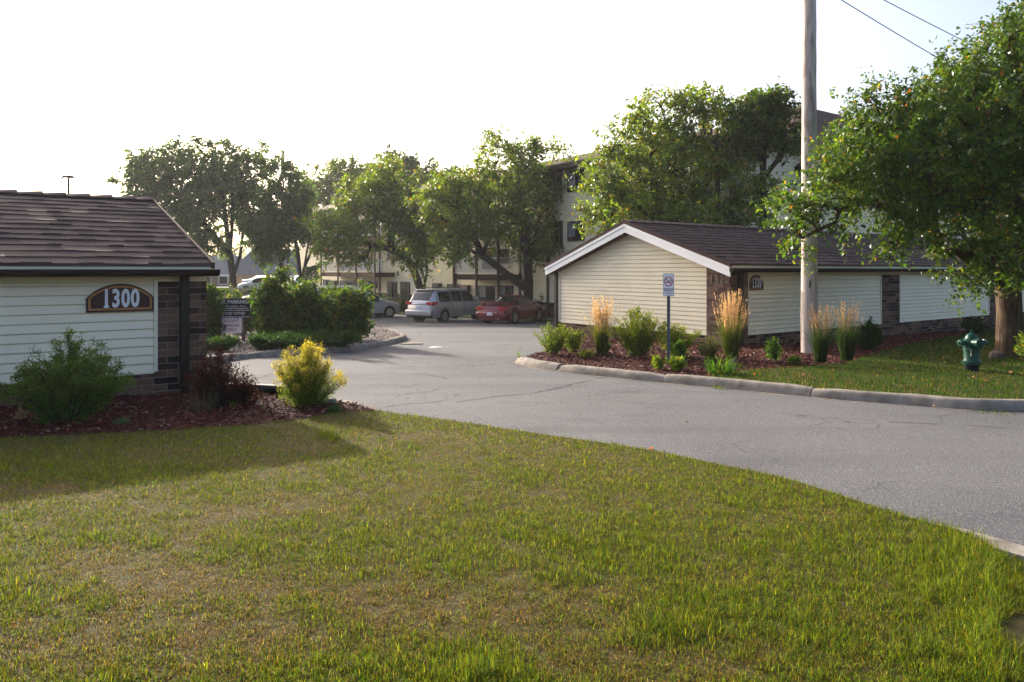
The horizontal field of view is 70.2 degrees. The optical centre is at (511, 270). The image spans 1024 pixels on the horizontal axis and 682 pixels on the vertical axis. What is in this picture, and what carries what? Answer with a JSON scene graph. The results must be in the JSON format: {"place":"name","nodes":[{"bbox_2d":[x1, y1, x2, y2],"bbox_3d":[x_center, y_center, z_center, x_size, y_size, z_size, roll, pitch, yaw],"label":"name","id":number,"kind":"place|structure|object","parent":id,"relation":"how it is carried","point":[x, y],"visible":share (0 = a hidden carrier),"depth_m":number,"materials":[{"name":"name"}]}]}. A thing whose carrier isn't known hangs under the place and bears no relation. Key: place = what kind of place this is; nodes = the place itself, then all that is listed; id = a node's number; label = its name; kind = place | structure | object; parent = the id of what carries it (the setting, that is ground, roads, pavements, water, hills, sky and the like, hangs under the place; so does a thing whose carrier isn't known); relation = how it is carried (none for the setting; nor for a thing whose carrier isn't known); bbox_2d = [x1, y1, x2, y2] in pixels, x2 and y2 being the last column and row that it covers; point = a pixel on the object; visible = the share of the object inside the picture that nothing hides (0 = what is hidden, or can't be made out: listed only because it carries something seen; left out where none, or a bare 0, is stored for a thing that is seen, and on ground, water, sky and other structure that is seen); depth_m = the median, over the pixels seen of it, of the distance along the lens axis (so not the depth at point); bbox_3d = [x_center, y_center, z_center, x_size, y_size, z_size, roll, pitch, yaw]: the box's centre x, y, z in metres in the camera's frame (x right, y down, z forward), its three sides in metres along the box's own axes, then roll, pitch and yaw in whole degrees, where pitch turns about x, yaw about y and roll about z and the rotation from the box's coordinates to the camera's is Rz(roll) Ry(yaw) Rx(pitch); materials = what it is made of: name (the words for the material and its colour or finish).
{"place":"outdoors","nodes":[
{"label":"outdoors","id":0,"kind":"place"},
{"bbox_2d":[0,390,379,436],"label":"mulch bed","id":1,"kind":"object","parent":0,"point":[50,433],"visible":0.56,"depth_m":8.65,"materials":[{"name":"wood"}]},
{"bbox_2d":[12,405,40,419],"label":"dead leaves","id":2,"kind":"object","parent":1,"relation":"on","point":[19,415],"visible":0.62,"depth_m":8.54,"materials":[{"name":"plant"}]},
{"bbox_2d":[0,325,136,426],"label":"spirea bush","id":3,"kind":"object","parent":1,"relation":"on","point":[58,391],"visible":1,"depth_m":8.19,"materials":[{"name":"green plant"}]},
{"bbox_2d":[110,416,132,425],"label":"plant","id":4,"kind":"object","parent":1,"relation":"on","point":[121,421],"visible":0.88,"depth_m":8.17,"materials":[{"name":"green plant"}]},
{"bbox_2d":[174,377,227,411],"bbox_3d":[-3.835,1.530,9.108,0.793,0.483,0.742,0,0,0],"label":"shrub","id":5,"kind":"object","parent":1,"relation":"on","point":[207,408],"visible":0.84,"depth_m":9.04,"materials":[{"name":"plant"}]},
{"bbox_2d":[176,344,256,407],"bbox_3d":[-3.812,1.368,9.436,0.992,0.846,0.814,0,0,0],"label":"barberry bush","id":6,"kind":"object","parent":1,"relation":"on","point":[219,373],"visible":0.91,"depth_m":9.37,"materials":[{"name":"purple plant"}]},
{"bbox_2d":[225,378,268,404],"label":"barberry bush","id":7,"kind":"object","parent":1,"relation":"on","point":[247,397],"visible":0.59,"depth_m":9.56,"materials":[{"name":"red plant"}]},
{"bbox_2d":[244,384,288,394],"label":"curb","id":8,"kind":"structure","parent":1,"relation":"on","point":[266,388],"depth_m":10.60,"materials":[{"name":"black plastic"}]},
{"bbox_2d":[271,337,349,408],"bbox_3d":[-2.648,1.324,9.536,1.020,0.936,0.891,0,0,-25],"label":"spirea bush","id":9,"kind":"object","parent":1,"relation":"on","point":[304,381],"visible":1,"depth_m":9.41,"materials":[{"name":"yellow plant"}]},
{"bbox_2d":[318,397,335,403],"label":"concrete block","id":10,"kind":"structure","parent":1,"relation":"on","point":[333,400],"depth_m":9.65,"materials":[{"name":"grey concrete"}]},
{"bbox_2d":[326,403,343,411],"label":"plant","id":11,"kind":"object","parent":1,"relation":"on","point":[333,407],"visible":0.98,"depth_m":9.04,"materials":[{"name":"green plant"}]},
{"bbox_2d":[217,288,258,297],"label":"lawn","id":12,"kind":"structure","parent":0,"point":[243,291],"depth_m":51.64,"materials":[{"name":"green plant"}]},
{"bbox_2d":[61,175,74,193],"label":"lamp post","id":13,"kind":"object","parent":12,"relation":"on","point":[68,177],"visible":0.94,"depth_m":45.93,"materials":[{"name":"grey metal"}]},
{"bbox_2d":[395,312,553,321],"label":"lawn","id":14,"kind":"structure","parent":0,"point":[547,319],"depth_m":41.27,"materials":[{"name":"green plant"}]},
{"bbox_2d":[294,149,462,288],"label":"leafy tree","id":15,"kind":"object","parent":14,"relation":"on","point":[384,201],"visible":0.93,"depth_m":47.80,"materials":[{"name":"green plant"}]},
{"bbox_2d":[395,286,409,311],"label":"shrub","id":16,"kind":"object","parent":14,"relation":"on","point":[403,306],"visible":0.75,"depth_m":54.93,"materials":[{"name":"green plant"}]},
{"bbox_2d":[398,122,576,301],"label":"leafy tree","id":17,"kind":"object","parent":14,"relation":"on","point":[517,189],"visible":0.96,"depth_m":41.84,"materials":[{"name":"green plant"}]},
{"bbox_2d":[299,129,870,317],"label":"apartment building","id":18,"kind":"structure","parent":14,"relation":"on","point":[485,281],"depth_m":46.10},
{"bbox_2d":[340,280,354,285],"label":"window","id":19,"kind":"structure","parent":18,"relation":"in","point":[342,282],"depth_m":67.25,"materials":[{"name":"grey glass"}]},
{"bbox_2d":[387,282,397,297],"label":"window","id":20,"kind":"structure","parent":18,"relation":"in","point":[392,287],"depth_m":59.83,"materials":[{"name":"grey glass"}]},
{"bbox_2d":[400,282,409,298],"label":"window","id":21,"kind":"structure","parent":18,"relation":"in","point":[407,284],"depth_m":57.98,"materials":[{"name":"grey glass"}]},
{"bbox_2d":[478,285,495,300],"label":"window","id":22,"kind":"structure","parent":18,"relation":"in","point":[485,293],"depth_m":48.62,"materials":[{"name":"grey glass"}]},
{"bbox_2d":[483,248,494,268],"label":"window","id":23,"kind":"structure","parent":18,"relation":"in","point":[485,265],"depth_m":48.52,"materials":[{"name":"grey glass"}]},
{"bbox_2d":[495,249,509,263],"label":"window","id":24,"kind":"structure","parent":18,"relation":"in","point":[502,260],"depth_m":47.04,"materials":[{"name":"grey glass"}]},
{"bbox_2d":[500,285,513,295],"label":"window","id":25,"kind":"structure","parent":18,"relation":"in","point":[504,289],"depth_m":46.75,"materials":[{"name":"grey glass"}]},
{"bbox_2d":[548,170,562,198],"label":"window","id":26,"kind":"structure","parent":18,"relation":"in","point":[556,174],"depth_m":42.61,"materials":[{"name":"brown glass"}]},
{"bbox_2d":[548,221,562,247],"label":"window","id":27,"kind":"structure","parent":18,"relation":"in","point":[560,223],"depth_m":42.45,"materials":[{"name":"grey glass"}]},
{"bbox_2d":[567,169,584,191],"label":"window","id":28,"kind":"structure","parent":18,"relation":"in","point":[575,179],"depth_m":41.35,"materials":[{"name":"grey glass"}]},
{"bbox_2d":[567,221,584,240],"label":"window","id":29,"kind":"structure","parent":18,"relation":"in","point":[573,234],"depth_m":41.35,"materials":[{"name":"grey glass"}]},
{"bbox_2d":[0,0,1020,266],"label":"sky","id":30,"kind":"structure","parent":0,"point":[81,81],"materials":[{"name":"white"}]},
{"bbox_2d":[0,410,1023,681],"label":"lawn","id":31,"kind":"structure","parent":0,"point":[1014,626],"depth_m":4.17,"materials":[{"name":"plant"}]},
{"bbox_2d":[208,286,1023,545],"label":"road","id":32,"kind":"structure","parent":0,"point":[955,466],"depth_m":9.21,"materials":[{"name":"grey asphalt"}]},
{"bbox_2d":[0,189,219,405],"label":"garage building","id":33,"kind":"structure","parent":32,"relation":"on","point":[63,256],"depth_m":10.50,"materials":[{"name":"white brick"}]},
{"bbox_2d":[86,284,153,312],"bbox_3d":[-5.507,0.383,10.248,0.846,0.393,0.048,0,0,-36],"label":"house number sign","id":34,"kind":"object","parent":33,"relation":"attached to","point":[118,297],"visible":1,"depth_m":10.23,"materials":[{"name":"brown metal"}]},
{"bbox_2d":[100,132,277,287],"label":"leafy tree","id":35,"kind":"object","parent":32,"relation":"on","point":[212,185],"visible":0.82,"depth_m":62.79,"materials":[{"name":"green plant"}]},
{"bbox_2d":[207,255,264,285],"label":"house","id":36,"kind":"structure","parent":32,"relation":"on","point":[245,270],"depth_m":84.26,"materials":[{"name":"grey"}]},
{"bbox_2d":[218,277,227,284],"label":"window","id":37,"kind":"structure","parent":36,"relation":"in","point":[221,280],"depth_m":81.96,"materials":[{"name":"white glass"}]},
{"bbox_2d":[237,276,270,288],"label":"parked car","id":38,"kind":"object","parent":32,"relation":"on","point":[256,280],"visible":0.24,"depth_m":74.29,"materials":[{"name":"white paint"}]},
{"bbox_2d":[250,148,326,282],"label":"leafy tree","id":39,"kind":"object","parent":32,"relation":"on","point":[291,201],"visible":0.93,"depth_m":59.49,"materials":[{"name":"green plant"}]},
{"bbox_2d":[207,325,402,355],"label":"gravel","id":40,"kind":"structure","parent":32,"relation":"on","point":[370,337],"depth_m":22.41,"materials":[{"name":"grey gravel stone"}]},
{"bbox_2d":[207,281,228,338],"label":"shrub","id":41,"kind":"object","parent":40,"relation":"on","point":[215,310],"visible":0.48,"depth_m":20.77,"materials":[{"name":"green plant"}]},
{"bbox_2d":[207,334,243,351],"bbox_3d":[-7.198,1.781,17.804,1.215,0.542,0.984,0,0,0],"label":"juniper","id":42,"kind":"object","parent":40,"relation":"on","point":[227,341],"visible":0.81,"depth_m":17.65,"materials":[{"name":"green plant"}]},
{"bbox_2d":[217,298,250,340],"bbox_3d":[-8.258,1.585,21.211,1.246,1.553,0.124,0,0,-8],"label":"parking sign","id":43,"kind":"object","parent":40,"relation":"on","point":[237,312],"visible":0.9,"depth_m":21.19,"materials":[{"name":"black metal"}]},
{"bbox_2d":[226,282,255,334],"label":"shrub","id":44,"kind":"object","parent":40,"relation":"on","point":[248,322],"visible":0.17,"depth_m":24.46,"materials":[{"name":"green plant"}]},
{"bbox_2d":[246,332,287,350],"bbox_3d":[-6.087,1.783,18.023,1.041,0.525,0.971,0,0,0],"label":"juniper","id":45,"kind":"object","parent":40,"relation":"on","point":[259,343],"visible":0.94,"depth_m":17.88,"materials":[{"name":"green plant"}]},
{"bbox_2d":[246,262,298,335],"bbox_3d":[-6.827,0.968,20.963,1.513,2.433,1.545,0,0,-32],"label":"shrub","id":46,"kind":"object","parent":40,"relation":"on","point":[269,312],"visible":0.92,"depth_m":20.61,"materials":[{"name":"green plant"}]},
{"bbox_2d":[250,329,332,349],"bbox_3d":[-5.520,1.768,18.319,2.087,0.583,1.598,0,0,0],"label":"juniper","id":47,"kind":"object","parent":40,"relation":"on","point":[296,340],"visible":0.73,"depth_m":18.11,"materials":[{"name":"green plant"}]},
{"bbox_2d":[282,278,310,322],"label":"shrub","id":48,"kind":"object","parent":40,"relation":"on","point":[291,283],"visible":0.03,"depth_m":23.02,"materials":[{"name":"green plant"}]},
{"bbox_2d":[278,277,334,336],"bbox_3d":[-5.913,1.215,20.993,1.783,2.085,1.680,0,0,0],"label":"shrub","id":49,"kind":"object","parent":40,"relation":"on","point":[306,305],"visible":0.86,"depth_m":20.61,"materials":[{"name":"green plant"}]},
{"bbox_2d":[317,281,338,329],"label":"shrub","id":50,"kind":"object","parent":40,"relation":"on","point":[323,289],"visible":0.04,"depth_m":22.30,"materials":[{"name":"green plant"}]},
{"bbox_2d":[309,328,364,347],"bbox_3d":[-4.594,1.780,18.880,1.503,0.592,1.253,0,0,0],"label":"juniper","id":51,"kind":"object","parent":40,"relation":"on","point":[344,338],"visible":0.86,"depth_m":18.71,"materials":[{"name":"green plant"}]},
{"bbox_2d":[323,278,375,338],"bbox_3d":[-4.811,1.243,21.294,1.669,2.085,1.576,0,0,-15],"label":"shrub","id":52,"kind":"object","parent":40,"relation":"on","point":[349,305],"visible":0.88,"depth_m":21.04,"materials":[{"name":"green plant"}]},
{"bbox_2d":[208,329,407,363],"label":"kerb","id":53,"kind":"structure","parent":32,"relation":"on","point":[329,349],"depth_m":18.45,"materials":[{"name":"concrete"}]},
{"bbox_2d":[325,285,358,290],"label":"white van","id":54,"kind":"object","parent":32,"relation":"on","point":[350,287],"visible":0.02,"depth_m":54.06,"materials":[{"name":"white paint"}]},
{"bbox_2d":[336,399,377,409],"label":"kerb","id":55,"kind":"structure","parent":32,"relation":"on","point":[350,401],"depth_m":9.60,"materials":[{"name":"concrete"}]},
{"bbox_2d":[360,291,400,316],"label":"crossover car","id":56,"kind":"object","parent":32,"relation":"on","point":[385,308],"visible":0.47,"depth_m":47.29,"materials":[{"name":"silver metal"}]},
{"bbox_2d":[405,287,482,321],"bbox_3d":[-3.572,1.865,40.698,2.400,1.894,5.150,0,0,34],"label":"minivan","id":57,"kind":"object","parent":32,"relation":"on","point":[442,304],"visible":0.88,"depth_m":39.10,"materials":[{"name":"silver metal"}]},
{"bbox_2d":[476,295,544,323],"bbox_3d":[0.036,1.990,38.084,2.100,1.460,4.625,0,0,30],"label":"coupe","id":58,"kind":"object","parent":32,"relation":"on","point":[511,309],"visible":1,"depth_m":36.70,"materials":[{"name":"red paint"}]},
{"bbox_2d":[565,78,789,239],"bbox_3d":[7.163,-2.995,31.206,10.020,11.038,6.934,0,0,0],"label":"leafy tree","id":59,"kind":"object","parent":32,"relation":"on","point":[622,196],"visible":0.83,"depth_m":30.89,"materials":[{"name":"green plant"}]},
{"bbox_2d":[415,331,1021,448],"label":"fallen leaves","id":60,"kind":"object","parent":32,"relation":"on","point":[819,380],"visible":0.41,"depth_m":12.53,"materials":[{"name":"plant"}]},
{"bbox_2d":[512,362,1002,410],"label":"gutter sand","id":61,"kind":"structure","parent":32,"relation":"on","point":[769,393],"depth_m":11.34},
{"bbox_2d":[715,75,819,226],"bbox_3d":[10.697,-2.865,31.113,4.484,10.666,3.631,0,0,0],"label":"leafy tree","id":62,"kind":"object","parent":32,"relation":"on","point":[775,111],"visible":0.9,"depth_m":30.50,"materials":[{"name":"green plant"}]},
{"bbox_2d":[514,357,1023,410],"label":"kerb","id":63,"kind":"structure","parent":32,"relation":"on","point":[892,398],"depth_m":11.35,"materials":[{"name":"concrete"}]},
{"bbox_2d":[543,219,1023,345],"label":"garage building","id":64,"kind":"structure","parent":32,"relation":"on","point":[626,263],"depth_m":22.33,"materials":[{"name":"beige plastic"}]},
{"bbox_2d":[711,275,728,282],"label":"wall numerals","id":65,"kind":"structure","parent":64,"relation":"attached to","point":[727,281],"depth_m":19.34,"materials":[{"name":"brown"}]},
{"bbox_2d":[749,275,763,289],"bbox_3d":[6.629,0.325,19.760,0.640,0.410,0.047,0,0,-36],"label":"house number sign","id":66,"kind":"object","parent":64,"relation":"attached to","point":[756,282],"visible":1,"depth_m":19.73,"materials":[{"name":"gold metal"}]},
{"bbox_2d":[786,106,1023,238],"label":"apartment building","id":67,"kind":"structure","parent":32,"relation":"on","point":[823,117],"depth_m":40.80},
{"bbox_2d":[929,522,1023,561],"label":"kerb","id":68,"kind":"structure","parent":32,"relation":"on","point":[1016,549],"depth_m":4.43,"materials":[{"name":"concrete"}]},
{"bbox_2d":[518,329,995,375],"bbox_3d":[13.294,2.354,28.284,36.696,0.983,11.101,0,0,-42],"label":"mulch bed","id":69,"kind":"object","parent":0,"point":[697,365],"visible":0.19,"depth_m":16.04,"materials":[{"name":"wood"}]},
{"bbox_2d":[533,321,575,353],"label":"shrub","id":70,"kind":"object","parent":69,"relation":"on","point":[555,345],"visible":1,"depth_m":16.84,"materials":[{"name":"green plant"}]},
{"bbox_2d":[563,327,586,352],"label":"shrub","id":71,"kind":"object","parent":69,"relation":"on","point":[572,342],"visible":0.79,"depth_m":17.18,"materials":[{"name":"green plant"}]},
{"bbox_2d":[577,349,595,358],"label":"plant","id":72,"kind":"object","parent":69,"relation":"on","point":[584,353],"visible":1,"depth_m":15.97,"materials":[{"name":"green plant"}]},
{"bbox_2d":[582,295,620,354],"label":"plume grass","id":73,"kind":"object","parent":69,"relation":"on","point":[600,336],"depth_m":16.58,"materials":[{"name":"plant"}]},
{"bbox_2d":[605,303,670,356],"bbox_3d":[2.751,1.343,16.380,1.378,1.221,1.347,0,0,-41],"label":"shrub","id":74,"kind":"object","parent":69,"relation":"on","point":[636,343],"visible":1,"depth_m":16.21,"materials":[{"name":"green plant"}]},
{"bbox_2d":[651,354,665,369],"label":"plant","id":75,"kind":"object","parent":69,"relation":"on","point":[657,363],"visible":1,"depth_m":13.86,"materials":[{"name":"green plant"}]},
{"bbox_2d":[663,273,673,362],"bbox_3d":[3.240,1.127,15.072,0.224,2.132,0.051,0,0,14],"label":"no smoking sign","id":76,"kind":"object","parent":69,"relation":"on","point":[668,285],"visible":1,"depth_m":15.06,"materials":[{"name":"white metal"}]},
{"bbox_2d":[665,356,687,370],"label":"plant","id":77,"kind":"object","parent":69,"relation":"on","point":[676,363],"visible":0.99,"depth_m":13.70,"materials":[{"name":"green plant"}]},
{"bbox_2d":[653,323,701,355],"bbox_3d":[3.724,1.544,16.404,1.111,0.831,1.113,0,0,39],"label":"shrub","id":78,"kind":"object","parent":69,"relation":"on","point":[676,333],"visible":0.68,"depth_m":16.25,"materials":[{"name":"green plant"}]},
{"bbox_2d":[671,338,688,360],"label":"plant","id":79,"kind":"object","parent":69,"relation":"on","point":[678,346],"visible":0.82,"depth_m":15.04,"materials":[{"name":"green plant"}]},
{"bbox_2d":[696,332,722,361],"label":"plant","id":80,"kind":"object","parent":69,"relation":"on","point":[711,351],"visible":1,"depth_m":15.39,"materials":[{"name":"green plant"}]},
{"bbox_2d":[697,352,746,374],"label":"daylily clump","id":81,"kind":"object","parent":69,"relation":"on","point":[711,368],"visible":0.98,"depth_m":13.09,"materials":[{"name":"green plant"}]},
{"bbox_2d":[707,290,755,358],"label":"plume grass","id":82,"kind":"object","parent":69,"relation":"on","point":[731,335],"depth_m":15.73,"materials":[{"name":"plant"}]},
{"bbox_2d":[762,336,782,360],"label":"plant","id":83,"kind":"object","parent":69,"relation":"on","point":[772,350],"visible":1,"depth_m":15.40,"materials":[{"name":"green plant"}]},
{"bbox_2d":[787,355,803,364],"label":"plant","id":84,"kind":"object","parent":69,"relation":"on","point":[795,359],"visible":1,"depth_m":14.65,"materials":[{"name":"green plant"}]},
{"bbox_2d":[800,0,817,353],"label":"utility pole","id":85,"kind":"object","parent":69,"relation":"on","point":[809,290],"visible":0.66,"depth_m":17.16,"materials":[{"name":"grey wood"}]},
{"bbox_2d":[841,0,963,72],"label":"overhead wire","id":86,"kind":"object","parent":85,"relation":"attached to","point":[887,27],"visible":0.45,"depth_m":19.74,"materials":[{"name":"grey"}]},
{"bbox_2d":[884,0,969,43],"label":"overhead wire","id":87,"kind":"object","parent":85,"relation":"attached to","point":[924,20],"visible":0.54,"depth_m":20.61,"materials":[{"name":"grey"}]},
{"bbox_2d":[798,303,840,362],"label":"plume grass","id":88,"kind":"object","parent":69,"relation":"on","point":[820,347],"depth_m":14.99,"materials":[{"name":"plant"}]},
{"bbox_2d":[830,301,870,360],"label":"plume grass","id":89,"kind":"object","parent":69,"relation":"on","point":[846,340],"depth_m":15.36,"materials":[{"name":"plant"}]},
{"bbox_2d":[854,315,885,350],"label":"shrub","id":90,"kind":"object","parent":69,"relation":"on","point":[871,340],"visible":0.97,"depth_m":17.89,"materials":[{"name":"green plant"}]},
{"bbox_2d":[708,330,1023,398],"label":"lawn","id":91,"kind":"structure","parent":0,"point":[908,389],"depth_m":12.96,"materials":[{"name":"plant"}]},
{"bbox_2d":[749,0,1023,357],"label":"leafy tree","id":92,"kind":"object","parent":91,"relation":"on","point":[976,178],"visible":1,"depth_m":14.81,"materials":[{"name":"green plant"}]},
{"bbox_2d":[957,330,988,371],"bbox_3d":[8.608,1.574,13.605,0.581,0.941,0.416,0,0,-45],"label":"fire hydrant","id":93,"kind":"object","parent":91,"relation":"on","point":[971,343],"visible":0.98,"depth_m":13.50,"materials":[{"name":"teal metal"}]},
{"bbox_2d":[959,314,991,333],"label":"shrub","id":94,"kind":"object","parent":91,"relation":"on","point":[974,325],"visible":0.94,"depth_m":24.43,"materials":[{"name":"green plant"}]},
{"bbox_2d":[988,350,1005,358],"bbox_3d":[10.655,1.855,16.000,0.320,0.195,0.325,0,0,0],"label":"grey stone","id":95,"kind":"object","parent":91,"relation":"on","point":[996,353],"visible":0.88,"depth_m":15.90,"materials":[{"name":"grey stone"}]},
{"bbox_2d":[1012,332,1023,358],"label":"plant","id":96,"kind":"object","parent":91,"relation":"on","point":[1020,342],"visible":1,"depth_m":15.55,"materials":[{"name":"green plant"}]},
{"bbox_3d":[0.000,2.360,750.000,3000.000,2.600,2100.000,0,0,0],"label":"ground","id":97,"kind":"structure","parent":0,"visible":0},
{"bbox_2d":[243,249,297,282],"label":"house","id":98,"kind":"structure","parent":97,"relation":"on","point":[246,258],"depth_m":101.31,"materials":[{"name":"white"}]},
{"bbox_2d":[231,193,310,283],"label":"leafy tree","id":99,"kind":"object","parent":97,"relation":"on","point":[276,247],"visible":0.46,"depth_m":60.81,"materials":[{"name":"green plant"}]},
{"bbox_2d":[297,152,375,208],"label":"leafy tree","id":100,"kind":"object","parent":97,"relation":"on","point":[324,184],"visible":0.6,"depth_m":94.95,"materials":[{"name":"green plant"}]},
{"bbox_2d":[355,143,466,188],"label":"leafy tree","id":101,"kind":"object","parent":97,"relation":"on","point":[411,162],"visible":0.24,"depth_m":110.71,"materials":[{"name":"green plant"}]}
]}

